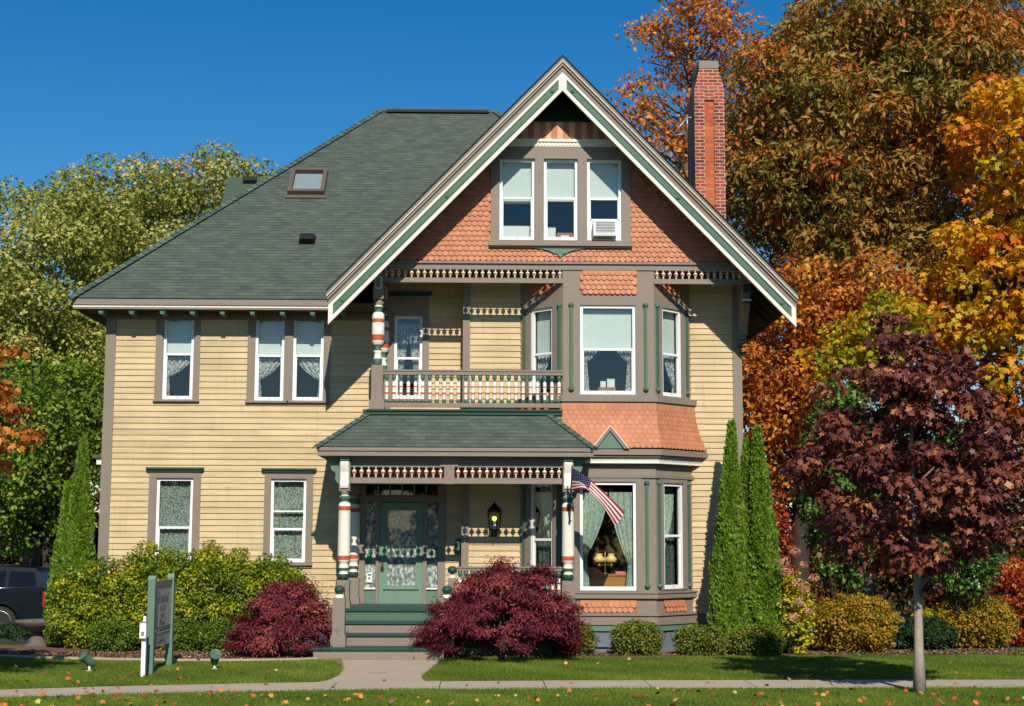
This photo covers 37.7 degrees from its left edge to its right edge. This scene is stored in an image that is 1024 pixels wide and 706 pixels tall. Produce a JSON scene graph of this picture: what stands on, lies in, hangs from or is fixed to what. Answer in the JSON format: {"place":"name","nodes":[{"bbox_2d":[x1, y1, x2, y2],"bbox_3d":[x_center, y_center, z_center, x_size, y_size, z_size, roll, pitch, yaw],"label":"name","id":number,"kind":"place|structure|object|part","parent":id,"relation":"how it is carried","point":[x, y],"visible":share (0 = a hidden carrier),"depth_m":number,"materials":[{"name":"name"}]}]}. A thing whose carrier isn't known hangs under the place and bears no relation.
{"place":"outdoors","nodes":[
{"label":"outdoors","id":0,"kind":"place"},
{"bbox_2d":[0,636,29,641],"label":"driveway","id":1,"kind":"structure","parent":0,"point":[8,640],"depth_m":37.20,"materials":[{"name":"concrete"}]},
{"bbox_2d":[0,564,50,628],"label":"parked car","id":2,"kind":"object","parent":1,"relation":"on","point":[23,587],"visible":0.51,"depth_m":38.05,"materials":[{"name":"black paint"}]},
{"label":"window","id":3,"kind":"part","parent":2,"relation":"part of","materials":[{"name":"black glass"}]},
{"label":"window","id":4,"kind":"part","parent":2,"relation":"part of","materials":[{"name":"black glass"}]},
{"bbox_2d":[0,656,344,689],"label":"grass","id":5,"kind":"structure","parent":0,"point":[102,673],"depth_m":23.46,"materials":[{"name":"green plant"}]},
{"bbox_2d":[320,660,441,681],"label":"front walk","id":6,"kind":"structure","parent":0,"point":[378,670],"depth_m":24.09,"materials":[{"name":"concrete"}]},
{"bbox_2d":[0,548,1022,705],"bbox_3d":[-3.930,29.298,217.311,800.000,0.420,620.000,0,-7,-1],"label":"ground","id":7,"kind":"structure","parent":0,"point":[1012,645],"depth_m":30.95,"materials":[{"name":"soil"}]},
{"bbox_2d":[0,621,30,641],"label":"yew shrub","id":8,"kind":"object","parent":7,"relation":"on","point":[16,630],"visible":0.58,"depth_m":31.10,"materials":[{"name":"green plant"}]},
{"bbox_2d":[0,343,44,476],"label":"street maple","id":9,"kind":"object","parent":7,"relation":"on","point":[8,433],"visible":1,"depth_m":21.16,"materials":[{"name":"orange plant"}]},
{"bbox_2d":[0,499,53,607],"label":"understory shrub","id":10,"kind":"object","parent":7,"relation":"on","point":[13,560],"visible":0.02,"depth_m":45.07,"materials":[{"name":"green plant"}]},
{"bbox_2d":[0,506,98,568],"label":"understory shrub","id":11,"kind":"object","parent":7,"relation":"on","point":[95,540],"visible":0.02,"depth_m":46.59,"materials":[{"name":"green plant"}]},
{"bbox_2d":[0,350,104,567],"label":"linden tree","id":12,"kind":"object","parent":7,"relation":"on","point":[35,475],"visible":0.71,"depth_m":39.00,"materials":[{"name":"green plant"}]},
{"bbox_2d":[52,503,99,556],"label":"understory shrub","id":13,"kind":"object","parent":7,"relation":"on","point":[97,520],"visible":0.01,"depth_m":47.43,"materials":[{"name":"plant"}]},
{"bbox_2d":[0,153,165,566],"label":"silver maple","id":14,"kind":"object","parent":7,"relation":"on","point":[58,226],"visible":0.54,"depth_m":41.28,"materials":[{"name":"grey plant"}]},
{"bbox_2d":[78,651,96,671],"bbox_3d":[-6.739,4.899,23.829,0.287,0.336,0.187,3,-7,-19],"label":"lawn spotlight","id":15,"kind":"object","parent":7,"relation":"on","point":[87,659],"visible":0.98,"depth_m":23.81,"materials":[{"name":"metal"}]},
{"bbox_2d":[139,616,147,676],"bbox_3d":[-5.633,4.490,22.916,0.110,0.930,0.138,0,-7,-1],"label":"outlet post","id":16,"kind":"object","parent":7,"relation":"on","point":[143,630],"visible":0.96,"depth_m":22.90,"materials":[{"name":"white plastic"}]},
{"bbox_2d":[31,137,280,484],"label":"silver maple","id":17,"kind":"object","parent":7,"relation":"on","point":[183,199],"visible":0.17,"depth_m":42.92,"materials":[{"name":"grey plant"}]},
{"bbox_2d":[0,645,312,662],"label":"planting bed","id":18,"kind":"object","parent":7,"relation":"on","point":[45,649],"visible":0.21,"depth_m":28.08,"materials":[{"name":"brown soil"}]},
{"bbox_2d":[14,619,49,645],"bbox_3d":[-9.254,5.474,29.288,0.900,0.520,0.900,0,-7,-1],"label":"birdbath","id":19,"kind":"object","parent":18,"relation":"on","point":[35,627],"visible":0.7,"depth_m":29.08,"materials":[{"name":"stone"}]},
{"bbox_2d":[42,478,76,646],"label":"arborvitae","id":20,"kind":"object","parent":18,"relation":"on","point":[56,559],"visible":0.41,"depth_m":29.08,"materials":[{"name":"green plant"}]},
{"bbox_2d":[52,436,96,646],"bbox_3d":[-8.451,3.666,29.183,0.933,4.090,0.993,0,-7,-1],"label":"arborvitae","id":21,"kind":"object","parent":18,"relation":"on","point":[79,530],"visible":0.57,"depth_m":29.07,"materials":[{"name":"green plant"}]},
{"bbox_2d":[43,556,145,649],"bbox_3d":[-7.939,4.789,28.725,2.059,1.806,1.274,0,-7,-1],"label":"yellow green shrub","id":22,"kind":"object","parent":18,"relation":"on","point":[81,615],"visible":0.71,"depth_m":28.42,"materials":[{"name":"green plant"}]},
{"bbox_2d":[85,619,141,651],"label":"boxwood shrub","id":23,"kind":"object","parent":18,"relation":"on","point":[103,637],"visible":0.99,"depth_m":27.82,"materials":[{"name":"green plant"}]},
{"bbox_2d":[107,539,201,648],"bbox_3d":[-6.822,4.652,28.789,2.006,2.133,1.313,0,-7,-1],"label":"yellow green shrub","id":24,"kind":"object","parent":18,"relation":"on","point":[147,565],"visible":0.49,"depth_m":28.61,"materials":[{"name":"green plant"}]},
{"bbox_2d":[0,650,312,658],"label":"bark chips","id":25,"kind":"object","parent":18,"relation":"on","point":[225,655],"visible":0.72,"depth_m":26.81,"materials":[{"name":"brown wood"}]},
{"bbox_2d":[162,617,202,650],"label":"boxwood shrub","id":26,"kind":"object","parent":18,"relation":"on","point":[186,629],"visible":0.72,"depth_m":28.01,"materials":[{"name":"green plant"}]},
{"bbox_2d":[174,539,266,647],"bbox_3d":[-5.675,4.644,28.807,2.103,2.126,1.277,0,-7,-1],"label":"yellow green shrub","id":27,"kind":"object","parent":18,"relation":"on","point":[211,604],"visible":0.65,"depth_m":28.57,"materials":[{"name":"green plant"}]},
{"bbox_2d":[195,617,245,651],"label":"boxwood shrub","id":28,"kind":"object","parent":18,"relation":"on","point":[210,636],"visible":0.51,"depth_m":27.75,"materials":[{"name":"green plant"}]},
{"bbox_2d":[225,551,312,648],"bbox_3d":[-4.665,4.764,28.852,1.769,1.898,1.312,0,-7,-1],"label":"yellow green shrub","id":29,"kind":"object","parent":18,"relation":"on","point":[267,569],"visible":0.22,"depth_m":28.69,"materials":[{"name":"green plant"}]},
{"bbox_2d":[215,572,347,657],"bbox_3d":[-4.062,4.676,26.756,2.344,1.532,1.691,2,-7,-16],"label":"lace leaf maple","id":30,"kind":"object","parent":18,"relation":"on","point":[284,600],"visible":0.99,"depth_m":26.43,"materials":[{"name":"red plant"}]},
{"bbox_2d":[0,654,316,662],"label":"bed kerb","id":31,"kind":"structure","parent":7,"relation":"on","point":[155,659],"depth_m":25.89,"materials":[{"name":"concrete"}]},
{"bbox_2d":[146,574,174,674],"bbox_3d":[-5.665,4.349,24.216,0.110,1.530,1.540,0,-7,-1],"label":"lawn sign","id":32,"kind":"object","parent":7,"relation":"on","point":[161,604],"visible":0.99,"depth_m":24.09,"materials":[{"name":"green paint"}]},
{"bbox_2d":[210,649,220,669],"bbox_3d":[-4.795,4.965,24.308,0.196,0.336,0.287,0,-7,-1],"label":"lawn spotlight","id":33,"kind":"object","parent":7,"relation":"on","point":[215,655],"visible":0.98,"depth_m":24.28,"materials":[{"name":"metal"}]},
{"bbox_2d":[65,55,798,659],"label":"victorian house","id":34,"kind":"structure","parent":7,"relation":"on","point":[365,365],"depth_m":29.39,"materials":[{"name":"painted wood clapboard siding"},{"name":"green shingle"},{"name":"green paint"}]},
{"bbox_2d":[146,467,204,562],"bbox_3d":[-6.632,3.233,29.490,1.136,1.960,0.255,0,-7,-1],"label":"window","id":35,"kind":"structure","parent":34,"relation":"in","point":[175,517],"depth_m":29.53,"materials":[{"name":"glass"}]},
{"bbox_2d":[153,319,200,403],"bbox_3d":[-6.646,0.063,29.899,0.911,1.909,0.249,0,-7,-1],"label":"window","id":36,"kind":"structure","parent":34,"relation":"in","point":[176,337],"depth_m":29.88,"materials":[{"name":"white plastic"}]},
{"bbox_2d":[245,320,288,404],"bbox_3d":[-4.857,0.081,29.929,0.846,1.924,0.249,0,-7,-1],"label":"window","id":37,"kind":"structure","parent":34,"relation":"in","point":[271,337],"depth_m":29.92,"materials":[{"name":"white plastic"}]},
{"bbox_2d":[261,468,316,567],"bbox_3d":[-4.396,3.246,29.529,1.078,1.944,0.255,0,-7,-1],"label":"window","id":38,"kind":"structure","parent":34,"relation":"in","point":[288,492],"depth_m":29.57,"materials":[{"name":"glass"}]},
{"bbox_2d":[286,320,330,404],"bbox_3d":[-4.035,0.083,29.943,0.858,1.920,0.249,0,-7,-1],"label":"window","id":39,"kind":"structure","parent":34,"relation":"in","point":[312,338],"depth_m":29.93,"materials":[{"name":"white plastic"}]},
{"bbox_2d":[378,502,422,603],"bbox_3d":[-2.180,3.973,29.442,0.856,2.071,0.131,0,-7,-1],"label":"door","id":40,"kind":"structure","parent":34,"relation":"in","point":[401,524],"depth_m":29.50,"materials":[{"name":"green paint"}]},
{"bbox_2d":[386,291,432,402],"bbox_3d":[-2.089,-0.102,29.992,0.983,2.252,0.268,0,-7,-1],"label":"door","id":41,"kind":"structure","parent":34,"relation":"in","point":[402,304],"depth_m":30.01,"materials":[{"name":"green paint"}]},
{"bbox_2d":[503,226,530,236],"bbox_3d":[0.094,-2.288,29.250,0.560,0.380,0.020,0,-7,-1],"label":"white board","id":42,"kind":"object","parent":34,"relation":"in","point":[516,231],"visible":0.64,"depth_m":29.25,"materials":[{"name":"ceramic"}]},
{"bbox_2d":[499,159,534,239],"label":"window","id":43,"kind":"structure","parent":34,"relation":"in","point":[517,176],"depth_m":29.25,"materials":[{"name":"white plastic"}]},
{"bbox_2d":[525,484,557,589],"bbox_3d":[0.629,3.459,28.762,0.822,2.112,0.218,-6,-10,43],"label":"window","id":44,"kind":"structure","parent":34,"relation":"in","point":[547,539],"depth_m":28.87,"materials":[{"name":"white plastic"}]},
{"bbox_2d":[526,300,557,397],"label":"window","id":45,"kind":"structure","parent":34,"relation":"in","point":[547,318],"depth_m":29.29,"materials":[{"name":"white plastic"}]},
{"bbox_2d":[547,228,555,236],"bbox_3d":[0.760,-2.285,29.252,0.180,0.320,0.020,0,-7,-1],"label":"white board","id":46,"kind":"object","parent":34,"relation":"in","point":[551,232],"visible":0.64,"depth_m":29.25,"materials":[{"name":"ceramic"}]},
{"bbox_2d":[544,159,577,239],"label":"window","id":47,"kind":"structure","parent":34,"relation":"in","point":[560,176],"depth_m":29.27,"materials":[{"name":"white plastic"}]},
{"bbox_2d":[556,233,573,236],"bbox_3d":[1.039,-2.225,29.282,0.340,0.210,0.175,0,-7,-1],"label":"parcel","id":48,"kind":"object","parent":34,"relation":"in","point":[564,234],"visible":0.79,"depth_m":29.21,"materials":[{"name":"brown cardboard"}]},
{"bbox_2d":[567,465,624,525],"bbox_3d":[1.449,2.596,27.292,1.105,1.111,0.503,-2,-8,20],"label":"house flag","id":49,"kind":"object","parent":34,"relation":"attached to","point":[615,512],"visible":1,"depth_m":27.21,"materials":[{"name":"multicoloured fabric"}]},
{"bbox_2d":[590,219,617,237],"bbox_3d":[1.788,-2.412,29.087,0.557,0.377,0.535,0,-7,-1],"label":"window air conditioner","id":50,"kind":"object","parent":34,"relation":"attached to","point":[604,228],"depth_m":28.83,"materials":[{"name":"white plastic"}]},
{"bbox_2d":[587,160,621,239],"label":"window","id":51,"kind":"structure","parent":34,"relation":"in","point":[603,176],"depth_m":29.29,"materials":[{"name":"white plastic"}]},
{"bbox_2d":[598,387,615,390],"bbox_3d":[1.829,0.719,28.939,0.341,0.097,0.188,0,-7,-1],"label":"wooden tray","id":52,"kind":"object","parent":34,"relation":"on","point":[606,388],"visible":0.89,"depth_m":28.85,"materials":[{"name":"brown wood"}]},
{"bbox_2d":[600,381,605,386],"bbox_3d":[1.756,0.612,28.991,0.110,0.127,0.108,0,-7,-1],"label":"pale canister","id":53,"kind":"object","parent":52,"relation":"on","point":[602,383],"visible":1,"depth_m":28.94,"materials":[{"name":"ceramic"}]},
{"bbox_2d":[606,379,614,386],"bbox_3d":[1.905,0.591,28.986,0.153,0.170,0.128,0,-7,-1],"label":"pale canister","id":54,"kind":"object","parent":52,"relation":"on","point":[610,382],"visible":1,"depth_m":28.93,"materials":[{"name":"ceramic"}]},
{"bbox_2d":[588,574,626,586],"bbox_3d":[1.792,4.588,28.756,1.177,0.705,0.490,0,-7,-1],"label":"writing desk","id":55,"kind":"object","parent":34,"relation":"in","point":[619,580],"visible":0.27,"depth_m":28.55,"materials":[{"name":"brown wood"}]},
{"bbox_2d":[593,551,616,573],"bbox_3d":[1.787,4.015,28.791,0.460,0.440,0.230,0,-7,-1],"label":"desk lamp","id":56,"kind":"object","parent":55,"relation":"on","point":[599,559],"visible":1,"depth_m":28.74,"materials":[{"name":"gold metal"}]},
{"bbox_2d":[615,571,627,573],"bbox_3d":[2.099,4.203,28.715,0.253,0.049,0.236,0,-7,-1],"label":"book","id":57,"kind":"object","parent":55,"relation":"on","point":[620,572],"visible":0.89,"depth_m":28.60,"materials":[{"name":"paper"}]},
{"bbox_2d":[573,298,642,395],"bbox_3d":[1.836,-0.108,28.845,1.322,1.873,0.186,0,-7,-1],"label":"window","id":58,"kind":"structure","parent":34,"relation":"in","point":[599,324],"depth_m":28.86,"materials":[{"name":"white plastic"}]},
{"bbox_2d":[574,478,642,590],"bbox_3d":[1.815,3.425,28.406,1.284,2.140,0.186,0,-7,-1],"label":"window","id":59,"kind":"structure","parent":34,"relation":"in","point":[589,513],"depth_m":28.43,"materials":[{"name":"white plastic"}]},
{"bbox_2d":[658,300,685,398],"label":"window","id":60,"kind":"structure","parent":34,"relation":"in","point":[666,314],"depth_m":29.33,"materials":[{"name":"white plastic"}]},
{"bbox_2d":[659,478,687,589],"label":"window","id":61,"kind":"structure","parent":34,"relation":"in","point":[667,486],"depth_m":28.89,"materials":[{"name":"white plastic"}]},
{"bbox_2d":[0,657,1023,705],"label":"fallen leaves","id":62,"kind":"object","parent":7,"relation":"on","point":[391,700],"visible":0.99,"depth_m":19.76,"materials":[{"name":"orange plant"}]},
{"bbox_2d":[2,430,1023,580],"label":"woods","id":63,"kind":"object","parent":7,"relation":"on","point":[97,494],"visible":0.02,"depth_m":78.16,"materials":[{"name":"green plant"}]},
{"bbox_2d":[603,0,766,213],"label":"orange maple","id":64,"kind":"object","parent":7,"relation":"on","point":[683,47],"visible":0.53,"depth_m":52.28,"materials":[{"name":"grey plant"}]},
{"bbox_2d":[445,639,1023,658],"bbox_3d":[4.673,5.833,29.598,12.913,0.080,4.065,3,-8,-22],"label":"planting bed","id":65,"kind":"object","parent":7,"relation":"on","point":[810,649],"visible":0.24,"depth_m":27.76,"materials":[{"name":"brown wood"}]},
{"bbox_2d":[407,555,592,659],"bbox_3d":[-0.164,4.499,26.544,3.369,1.855,2.373,0,-7,-1],"label":"lace leaf maple","id":66,"kind":"object","parent":65,"relation":"on","point":[542,609],"visible":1,"depth_m":26.13,"materials":[{"name":"red plant"}]},
{"bbox_2d":[552,620,600,654],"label":"boxwood shrub","id":67,"kind":"object","parent":65,"relation":"on","point":[589,639],"visible":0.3,"depth_m":27.31,"materials":[{"name":"green plant"}]},
{"bbox_2d":[608,617,665,655],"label":"boxwood shrub","id":68,"kind":"object","parent":65,"relation":"on","point":[631,637],"visible":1,"depth_m":27.31,"materials":[{"name":"green plant"}]},
{"bbox_2d":[671,621,733,655],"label":"boxwood shrub","id":69,"kind":"object","parent":65,"relation":"on","point":[695,638],"visible":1,"depth_m":27.36,"materials":[{"name":"green plant"}]},
{"bbox_2d":[706,419,751,652],"bbox_3d":[4.041,3.422,28.162,0.907,4.412,0.954,0,-7,-1],"label":"arborvitae","id":70,"kind":"object","parent":65,"relation":"on","point":[727,571],"visible":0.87,"depth_m":27.94,"materials":[{"name":"green plant"}]},
{"bbox_2d":[731,436,763,648],"bbox_3d":[4.470,3.611,28.404,0.841,4.096,0.872,0,-7,-1],"label":"arborvitae","id":71,"kind":"object","parent":65,"relation":"on","point":[745,464],"visible":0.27,"depth_m":28.45,"materials":[{"name":"green plant"}]},
{"bbox_2d":[728,621,787,656],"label":"boxwood shrub","id":72,"kind":"object","parent":65,"relation":"on","point":[750,636],"visible":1,"depth_m":27.31,"materials":[{"name":"green plant"}]},
{"bbox_2d":[745,424,790,650],"bbox_3d":[4.775,3.480,28.168,0.891,4.303,0.969,0,-7,-1],"label":"arborvitae","id":73,"kind":"object","parent":65,"relation":"on","point":[767,570],"visible":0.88,"depth_m":27.97,"materials":[{"name":"green plant"}]},
{"bbox_2d":[772,487,798,652],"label":"burning bush","id":74,"kind":"object","parent":65,"relation":"on","point":[780,512],"visible":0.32,"depth_m":28.37,"materials":[{"name":"red plant"}]},
{"bbox_2d":[776,546,819,655],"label":"hydrangea","id":75,"kind":"object","parent":65,"relation":"on","point":[797,594],"visible":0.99,"depth_m":27.63,"materials":[{"name":"yellow plant"}]},
{"bbox_2d":[793,377,887,640],"bbox_3d":[6.414,3.093,29.162,1.767,5.338,1.867,2,-7,-18],"label":"lilac shrub","id":76,"kind":"object","parent":65,"relation":"on","point":[829,571],"visible":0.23,"depth_m":29.02,"materials":[{"name":"green plant"}]},
{"bbox_2d":[798,591,905,652],"bbox_3d":[6.476,5.159,28.737,1.972,1.207,1.918,0,-7,-1],"label":"golden spirea","id":77,"kind":"object","parent":65,"relation":"on","point":[879,631],"visible":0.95,"depth_m":28.24,"materials":[{"name":"yellow plant"}]},
{"bbox_2d":[792,288,936,622],"bbox_3d":[7.660,2.342,32.356,3.133,7.613,2.685,0,-7,-1],"label":"young maple","id":78,"kind":"object","parent":65,"relation":"on","point":[847,357],"visible":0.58,"depth_m":32.33,"materials":[{"name":"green plant"}]},
{"bbox_2d":[891,613,960,649],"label":"juniper shrub","id":79,"kind":"object","parent":65,"relation":"on","point":[943,636],"visible":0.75,"depth_m":28.87,"materials":[{"name":"green plant"}]},
{"bbox_2d":[911,606,962,635],"bbox_3d":[8.448,5.483,29.924,1.200,0.893,1.170,0,-7,-1],"label":"golden spirea","id":80,"kind":"object","parent":65,"relation":"on","point":[926,611],"visible":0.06,"depth_m":29.76,"materials":[{"name":"yellow plant"}]},
{"bbox_2d":[909,419,1014,648],"bbox_3d":[8.827,3.546,29.660,2.220,4.588,2.087,0,-7,-1],"label":"lilac shrub","id":81,"kind":"object","parent":65,"relation":"on","point":[979,574],"visible":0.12,"depth_m":29.28,"materials":[{"name":"green plant"}]},
{"bbox_2d":[929,591,1020,648],"bbox_3d":[9.110,5.303,29.738,1.918,1.175,1.920,0,-7,-1],"label":"golden spirea","id":82,"kind":"object","parent":65,"relation":"on","point":[996,621],"visible":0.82,"depth_m":29.19,"materials":[{"name":"yellow plant"}]},
{"bbox_2d":[983,556,1023,646],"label":"burning bush","id":83,"kind":"object","parent":65,"relation":"on","point":[1013,576],"visible":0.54,"depth_m":30.56,"materials":[{"name":"red plant"}]},
{"bbox_2d":[745,398,838,604],"bbox_3d":[6.868,3.825,37.272,3.514,6.032,3.105,0,-7,-1],"label":"understory shrub","id":84,"kind":"object","parent":7,"relation":"on","point":[820,591],"visible":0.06,"depth_m":36.45,"materials":[{"name":"brown plant"}]},
{"bbox_2d":[742,245,925,629],"bbox_3d":[7.434,2.007,35.927,4.934,9.176,4.311,0,-7,-1],"label":"copper maple","id":85,"kind":"object","parent":7,"relation":"on","point":[775,413],"visible":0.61,"depth_m":35.34,"materials":[{"name":"orange plant"}]},
{"bbox_2d":[720,0,1023,624],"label":"bronze tree","id":86,"kind":"object","parent":7,"relation":"on","point":[852,156],"visible":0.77,"depth_m":37.47,"materials":[{"name":"brown plant"}]},
{"bbox_2d":[809,387,935,611],"bbox_3d":[9.090,3.848,38.269,3.908,6.109,3.209,0,-7,-1],"label":"understory shrub","id":87,"kind":"object","parent":7,"relation":"on","point":[881,583],"visible":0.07,"depth_m":37.84,"materials":[{"name":"green plant"}]},
{"bbox_2d":[779,309,1023,693],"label":"purple maple","id":88,"kind":"object","parent":7,"relation":"on","point":[973,497],"visible":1,"depth_m":20.78,"materials":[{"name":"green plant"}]},
{"bbox_2d":[876,437,1023,616],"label":"understory shrub","id":89,"kind":"object","parent":7,"relation":"on","point":[926,602],"visible":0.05,"depth_m":37.74,"materials":[{"name":"brown plant"}]},
{"bbox_2d":[909,69,1023,596],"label":"golden maple","id":90,"kind":"object","parent":7,"relation":"on","point":[993,236],"visible":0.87,"depth_m":34.44,"materials":[{"name":"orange plant"}]},
{"bbox_2d":[971,442,1023,610],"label":"understory shrub","id":91,"kind":"object","parent":7,"relation":"on","point":[1019,548],"visible":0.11,"depth_m":37.71,"materials":[{"name":"brown plant"}]},
{"bbox_2d":[0,684,1023,705],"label":"grass","id":92,"kind":"structure","parent":0,"point":[577,696],"depth_m":20.04,"materials":[{"name":"green plant"}]},
{"bbox_2d":[0,679,1023,697],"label":"sidewalk","id":93,"kind":"structure","parent":0,"point":[555,684],"depth_m":21.76,"materials":[{"name":"concrete"}]},
{"bbox_2d":[0,0,1023,546],"label":"sky","id":94,"kind":"structure","parent":0,"point":[275,80],"materials":[{"name":"blue"}]},
{"bbox_2d":[420,647,1023,680],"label":"grass","id":95,"kind":"structure","parent":0,"point":[870,666],"depth_m":24.73,"materials":[{"name":"green plant"}]},
{"bbox_3d":[1.521,4.202,28.705,0.380,0.044,0.236,0,-7,-1],"label":"book","id":96,"kind":"object","parent":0,"visible":0},
{"bbox_2d":[588,569,599,571],"bbox_3d":[1.517,4.159,28.710,0.304,0.039,0.236,0,-7,-1],"label":"book","id":97,"kind":"object","parent":96,"relation":"on","point":[593,570],"visible":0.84,"depth_m":28.59,"materials":[{"name":"paper"}]}
]}

